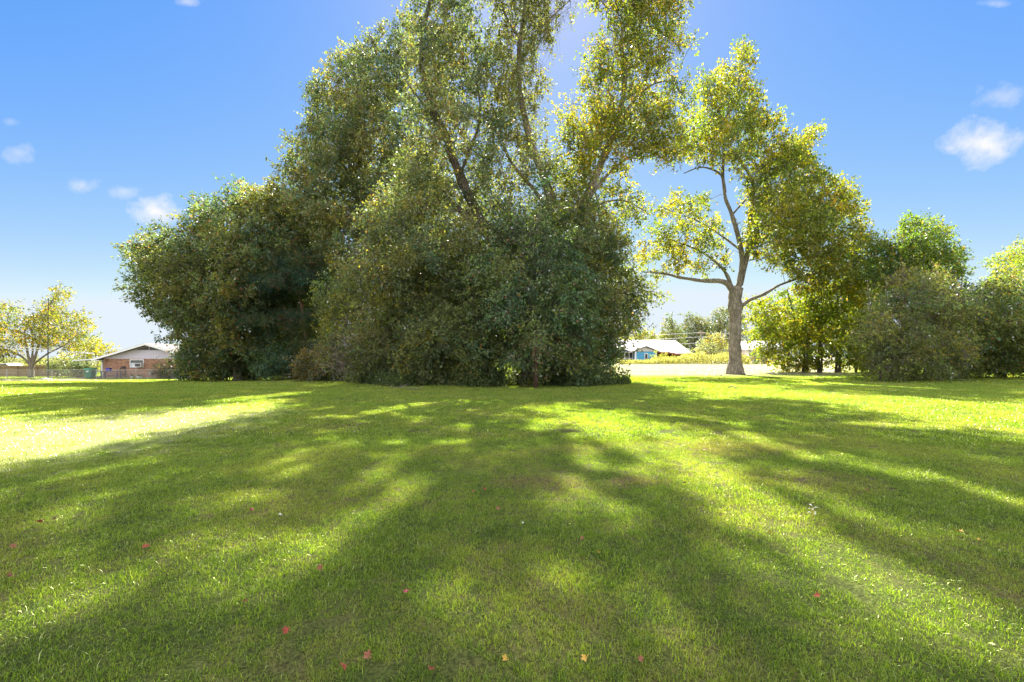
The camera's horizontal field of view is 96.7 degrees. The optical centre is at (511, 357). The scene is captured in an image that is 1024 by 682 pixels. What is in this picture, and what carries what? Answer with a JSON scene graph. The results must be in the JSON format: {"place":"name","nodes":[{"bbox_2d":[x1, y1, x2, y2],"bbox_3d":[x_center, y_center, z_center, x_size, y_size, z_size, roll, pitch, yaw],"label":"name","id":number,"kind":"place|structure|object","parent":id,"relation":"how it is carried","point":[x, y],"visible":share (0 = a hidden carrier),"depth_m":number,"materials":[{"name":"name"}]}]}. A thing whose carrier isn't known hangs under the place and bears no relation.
{"place":"outdoors","nodes":[
{"label":"outdoors","id":0,"kind":"place"},
{"bbox_2d":[0,363,22,365],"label":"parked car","id":1,"kind":"object","parent":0,"point":[13,364],"visible":0.12,"depth_m":60.69,"materials":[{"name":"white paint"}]},
{"bbox_2d":[1,345,91,352],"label":"power line","id":2,"kind":"object","parent":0,"point":[46,349],"visible":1,"depth_m":48.88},
{"bbox_2d":[7,348,91,353],"bbox_3d":[-52.075,-1.004,48.149,12.289,1.271,0.042,0,0,-20],"label":"power line","id":3,"kind":"object","parent":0,"point":[51,351],"visible":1,"depth_m":49.05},
{"bbox_2d":[0,358,1023,681],"bbox_3d":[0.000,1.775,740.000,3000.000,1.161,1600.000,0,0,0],"label":"lawn","id":4,"kind":"structure","parent":0,"point":[292,662],"depth_m":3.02,"materials":[{"name":"green plant"}]},
{"bbox_2d":[0,365,73,375],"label":"wooden fence","id":5,"kind":"object","parent":4,"relation":"on","point":[38,370],"visible":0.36,"depth_m":54.50,"materials":[{"name":"brown wood"}]},
{"bbox_2d":[47,298,48,377],"bbox_3d":[-49.536,-1.892,48.600,0.753,8.800,0.111,0,0,0],"label":"antenna pole","id":6,"kind":"object","parent":4,"relation":"on","point":[48,344],"visible":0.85,"depth_m":48.58,"materials":[{"name":"black metal"}]},
{"bbox_2d":[0,355,100,371],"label":"hedge undergrowth","id":7,"kind":"object","parent":4,"relation":"on","point":[42,363],"visible":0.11,"depth_m":70.91,"materials":[{"name":"green plant"}]},
{"bbox_2d":[0,281,104,377],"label":"shade tree","id":8,"kind":"object","parent":4,"relation":"on","point":[57,333],"visible":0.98,"depth_m":50.53,"materials":[{"name":"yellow plant"}]},
{"bbox_2d":[41,354,91,376],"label":"layered shrub","id":9,"kind":"object","parent":4,"relation":"on","point":[60,365],"visible":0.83,"depth_m":51.19,"materials":[{"name":"green plant"}]},
{"bbox_2d":[67,363,84,377],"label":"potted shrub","id":10,"kind":"object","parent":4,"relation":"on","point":[77,375],"visible":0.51,"depth_m":50.34,"materials":[{"name":"green plant"}]},
{"bbox_2d":[2,369,171,378],"bbox_3d":[-46.602,1.834,48.300,21.942,1.158,0.074,0,0,0],"label":"chain link fence","id":11,"kind":"object","parent":4,"relation":"on","point":[96,375],"visible":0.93,"depth_m":48.28,"materials":[{"name":"grey metal"}]},
{"bbox_2d":[73,357,100,374],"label":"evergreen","id":12,"kind":"object","parent":4,"relation":"on","point":[89,366],"visible":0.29,"depth_m":52.86,"materials":[{"name":"green plant"}]},
{"bbox_2d":[83,368,97,377],"bbox_3d":[-45.578,1.742,49.245,0.840,1.129,0.949,0,0,0],"label":"trash bin","id":13,"kind":"object","parent":4,"relation":"on","point":[87,375],"visible":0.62,"depth_m":48.92,"materials":[{"name":"green plastic"}]},
{"bbox_2d":[60,335,120,363],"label":"tree","id":14,"kind":"object","parent":4,"relation":"on","point":[94,349],"visible":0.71,"depth_m":91.63,"materials":[{"name":"yellow plant"}]},
{"bbox_2d":[100,371,121,377],"bbox_3d":[-43.185,1.909,49.000,1.840,0.820,0.600,0,0,0],"label":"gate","id":15,"kind":"object","parent":4,"relation":"on","point":[110,375],"visible":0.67,"depth_m":48.77,"materials":[{"name":"grey metal"}]},
{"bbox_2d":[72,343,179,377],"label":"brick house","id":16,"kind":"structure","parent":4,"relation":"on","point":[146,354],"depth_m":50.00,"materials":[{"name":"brick"}]},
{"bbox_2d":[130,359,143,366],"bbox_3d":[-41.209,0.680,50.005,1.538,0.880,0.110,0,0,0],"label":"window","id":17,"kind":"structure","parent":16,"relation":"in","point":[132,361],"depth_m":50.01,"materials":[{"name":"white paint"}]},
{"bbox_2d":[135,363,143,366],"bbox_3d":[-40.800,0.850,49.822,0.680,0.440,0.515,0,0,0],"label":"window air conditioner","id":18,"kind":"object","parent":16,"relation":"attached to","point":[139,364],"depth_m":49.56,"materials":[{"name":"white paint"}]},
{"bbox_2d":[148,357,177,378],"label":"house shrub","id":19,"kind":"object","parent":4,"relation":"on","point":[160,366],"visible":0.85,"depth_m":48.28,"materials":[{"name":"green plant"}]},
{"bbox_2d":[161,339,220,380],"bbox_3d":[-29.902,-0.029,44.269,7.052,5.679,7.018,0,0,0],"label":"shrub","id":20,"kind":"object","parent":4,"relation":"on","point":[181,369],"visible":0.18,"depth_m":42.50,"materials":[{"name":"green plant"}]},
{"bbox_2d":[109,173,320,381],"bbox_3d":[-25.929,-6.683,40.438,21.798,19.467,13.019,0,0,18],"label":"spreading oak","id":21,"kind":"object","parent":4,"relation":"on","point":[188,267],"visible":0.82,"depth_m":36.99,"materials":[{"name":"green plant"}]},
{"bbox_2d":[214,345,264,380],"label":"shrub","id":22,"kind":"object","parent":4,"relation":"on","point":[227,377],"visible":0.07,"depth_m":42.08,"materials":[{"name":"green plant"}]},
{"bbox_2d":[243,333,309,380],"bbox_3d":[-18.463,0.239,37.034,6.683,4.740,5.914,0,0,0],"label":"shrub","id":23,"kind":"object","parent":4,"relation":"on","point":[271,366],"visible":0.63,"depth_m":35.59,"materials":[{"name":"green plant"}]},
{"bbox_2d":[231,244,334,364],"bbox_3d":[-17.850,-3.687,35.930,9.346,11.273,6.396,0,0,0],"label":"tree","id":24,"kind":"object","parent":4,"relation":"on","point":[300,266],"visible":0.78,"depth_m":34.95,"materials":[{"name":"green plant"}]},
{"bbox_2d":[282,626,291,633],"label":"fallen leaf","id":25,"kind":"object","parent":4,"relation":"on","point":[285,629],"visible":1,"depth_m":2.38,"materials":[{"name":"red plant"}]},
{"bbox_2d":[244,185,355,344],"bbox_3d":[-20.739,-7.529,43.952,14.042,19.626,10.406,0,0,32],"label":"water oak","id":26,"kind":"object","parent":4,"relation":"on","point":[309,334],"visible":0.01,"depth_m":40.76,"materials":[{"name":"green plant"}]},
{"bbox_2d":[282,331,355,381],"bbox_3d":[-12.485,0.223,31.059,6.523,4.288,5.847,0,0,0],"label":"shrub","id":27,"kind":"object","parent":4,"relation":"on","point":[312,367],"visible":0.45,"depth_m":30.06,"materials":[{"name":"green plant"}]},
{"bbox_2d":[252,1,460,331],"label":"grey oak","id":28,"kind":"object","parent":4,"relation":"on","point":[311,192],"visible":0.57,"depth_m":36.80,"materials":[{"name":"green plant"}]},
{"bbox_2d":[363,649,371,658],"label":"fallen leaf","id":29,"kind":"object","parent":4,"relation":"on","point":[367,654],"visible":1,"depth_m":2.17,"materials":[{"name":"plant"}]},
{"bbox_2d":[310,310,425,383],"bbox_3d":[-8.184,-0.495,27.112,7.934,5.234,6.048,0,0,0],"label":"scrub bush","id":30,"kind":"object","parent":4,"relation":"on","point":[356,348],"visible":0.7,"depth_m":25.89,"materials":[{"name":"green plant"}]},
{"bbox_2d":[306,236,497,375],"bbox_3d":[-7.146,-3.168,29.836,13.464,10.599,10.426,0,0,0],"label":"laurel tree","id":31,"kind":"object","parent":4,"relation":"on","point":[331,304],"visible":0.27,"depth_m":28.30,"materials":[{"name":"green plant"}]},
{"bbox_2d":[395,383,421,389],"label":"fallen branch","id":32,"kind":"object","parent":4,"relation":"on","point":[407,388],"visible":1,"depth_m":21.25,"materials":[{"name":"brown wood"}]},
{"bbox_2d":[330,0,540,377],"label":"oak tree","id":33,"kind":"object","parent":4,"relation":"on","point":[471,209],"visible":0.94,"depth_m":24.87,"materials":[{"name":"green plant"}]},
{"bbox_2d":[387,277,497,385],"bbox_3d":[-3.545,-1.278,25.639,6.871,7.183,6.796,0,0,0],"label":"privet bush","id":34,"kind":"object","parent":4,"relation":"on","point":[435,354],"visible":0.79,"depth_m":24.28,"materials":[{"name":"green plant"}]},
{"bbox_2d":[318,359,631,386],"bbox_3d":[-4.095,0.876,26.000,21.128,1.724,6.584,0,0,16],"label":"ground ivy","id":35,"kind":"object","parent":4,"relation":"on","point":[389,379],"visible":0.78,"depth_m":24.29,"materials":[{"name":"green plant"}]},
{"bbox_2d":[477,0,581,247],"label":"vine clad tree","id":36,"kind":"object","parent":4,"relation":"on","point":[526,13],"visible":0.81,"depth_m":27.34,"materials":[{"name":"green plant"}]},
{"bbox_2d":[444,168,620,386],"bbox_3d":[1.088,-3.873,24.976,9.789,12.597,9.052,0,0,-43],"label":"evergreen shrub","id":37,"kind":"object","parent":4,"relation":"on","point":[548,304],"visible":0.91,"depth_m":23.11,"materials":[{"name":"green plant"}]},
{"bbox_2d":[522,330,549,387],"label":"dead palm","id":38,"kind":"object","parent":4,"relation":"on","point":[535,377],"visible":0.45,"depth_m":22.78,"materials":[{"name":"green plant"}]},
{"bbox_2d":[581,654,588,661],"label":"fallen leaf","id":39,"kind":"object","parent":4,"relation":"on","point":[584,657],"visible":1,"depth_m":2.13,"materials":[{"name":"yellow plant"}]},
{"bbox_2d":[534,180,674,375],"bbox_3d":[4.898,-4.557,27.320,7.816,13.577,7.391,0,0,-26],"label":"broadleaf tree","id":40,"kind":"object","parent":4,"relation":"on","point":[605,244],"visible":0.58,"depth_m":25.67,"materials":[{"name":"green plant"}]},
{"bbox_2d":[545,0,708,231],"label":"yellowing tree","id":41,"kind":"object","parent":4,"relation":"on","point":[611,121],"visible":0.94,"depth_m":27.02,"materials":[{"name":"green plant"}]},
{"bbox_2d":[621,327,666,339],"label":"tree","id":42,"kind":"object","parent":4,"relation":"on","point":[650,335],"visible":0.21,"depth_m":134.19,"materials":[{"name":"green plant"}]},
{"bbox_2d":[609,340,689,362],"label":"blue house","id":43,"kind":"structure","parent":4,"relation":"on","point":[673,347],"depth_m":97.20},
{"bbox_2d":[649,349,676,363],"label":"bush","id":44,"kind":"object","parent":4,"relation":"on","point":[662,355],"visible":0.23,"depth_m":91.98,"materials":[{"name":"yellow plant"}]},
{"bbox_2d":[655,311,689,348],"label":"tree","id":45,"kind":"object","parent":4,"relation":"on","point":[671,334],"visible":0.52,"depth_m":116.86,"materials":[{"name":"green plant"}]},
{"bbox_2d":[619,351,751,363],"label":"tall weeds","id":46,"kind":"object","parent":4,"relation":"on","point":[697,357],"visible":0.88,"depth_m":84.98,"materials":[{"name":"yellow plant"}]},
{"bbox_2d":[676,311,722,352],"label":"tree","id":47,"kind":"object","parent":4,"relation":"on","point":[704,326],"visible":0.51,"depth_m":123.74,"materials":[{"name":"green plant"}]},
{"bbox_2d":[697,331,704,344],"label":"utility pole","id":48,"kind":"object","parent":4,"relation":"on","point":[701,336],"visible":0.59,"depth_m":107.94,"materials":[{"name":"brown wood"}]},
{"bbox_2d":[690,331,728,356],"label":"bush","id":49,"kind":"object","parent":4,"relation":"on","point":[708,349],"visible":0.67,"depth_m":96.67,"materials":[{"name":"yellow plant"}]},
{"bbox_2d":[699,306,752,349],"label":"tree","id":50,"kind":"object","parent":4,"relation":"on","point":[722,325],"visible":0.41,"depth_m":128.65,"materials":[{"name":"green plant"}]},
{"bbox_2d":[634,34,884,374],"bbox_3d":[21.946,-13.977,39.603,24.282,31.291,12.495,0,0,0],"label":"sycamore tree","id":51,"kind":"object","parent":4,"relation":"on","point":[816,217],"visible":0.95,"depth_m":37.95,"materials":[{"name":"green plant"}]},
{"bbox_2d":[741,341,785,361],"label":"white roofed house","id":52,"kind":"structure","parent":4,"relation":"on","point":[744,352],"depth_m":112.69,"materials":[{"name":"paint"}]},
{"bbox_2d":[743,345,789,363],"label":"bush","id":53,"kind":"object","parent":4,"relation":"on","point":[754,356],"visible":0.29,"depth_m":87.03,"materials":[{"name":"green plant"}]},
{"bbox_2d":[751,313,853,354],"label":"tree","id":54,"kind":"object","parent":4,"relation":"on","point":[815,336],"visible":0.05,"depth_m":118.98,"materials":[{"name":"green plant"}]},
{"bbox_2d":[741,271,899,372],"bbox_3d":[29.351,-3.602,43.075,16.399,11.568,9.648,0,0,0],"label":"multi stem tree","id":55,"kind":"object","parent":4,"relation":"on","point":[813,318],"visible":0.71,"depth_m":41.36,"materials":[{"name":"green plant"}]},
{"bbox_2d":[852,208,979,298],"bbox_3d":[31.165,-4.943,35.140,11.087,13.062,6.059,0,0,-33],"label":"tree","id":56,"kind":"object","parent":4,"relation":"on","point":[916,250],"visible":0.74,"depth_m":33.88,"materials":[{"name":"green plant"}]},
{"bbox_2d":[840,251,993,381],"bbox_3d":[25.637,-2.230,28.972,10.761,9.194,5.994,0,0,-20],"label":"twiggy bush","id":57,"kind":"object","parent":4,"relation":"on","point":[922,320],"visible":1,"depth_m":28.01,"materials":[{"name":"green plant"}]},
{"bbox_2d":[920,263,1023,378],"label":"overhanging bush","id":58,"kind":"object","parent":4,"relation":"on","point":[1001,330],"visible":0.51,"depth_m":30.71,"materials":[{"name":"green plant"}]},
{"bbox_2d":[977,234,1023,296],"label":"lime green tree","id":59,"kind":"object","parent":4,"relation":"on","point":[1018,260],"visible":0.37,"depth_m":43.54,"materials":[{"name":"green plant"}]},
{"bbox_2d":[0,0,1023,357],"label":"sky","id":60,"kind":"structure","parent":0,"point":[112,112],"materials":[{"name":"blue"}]}
]}

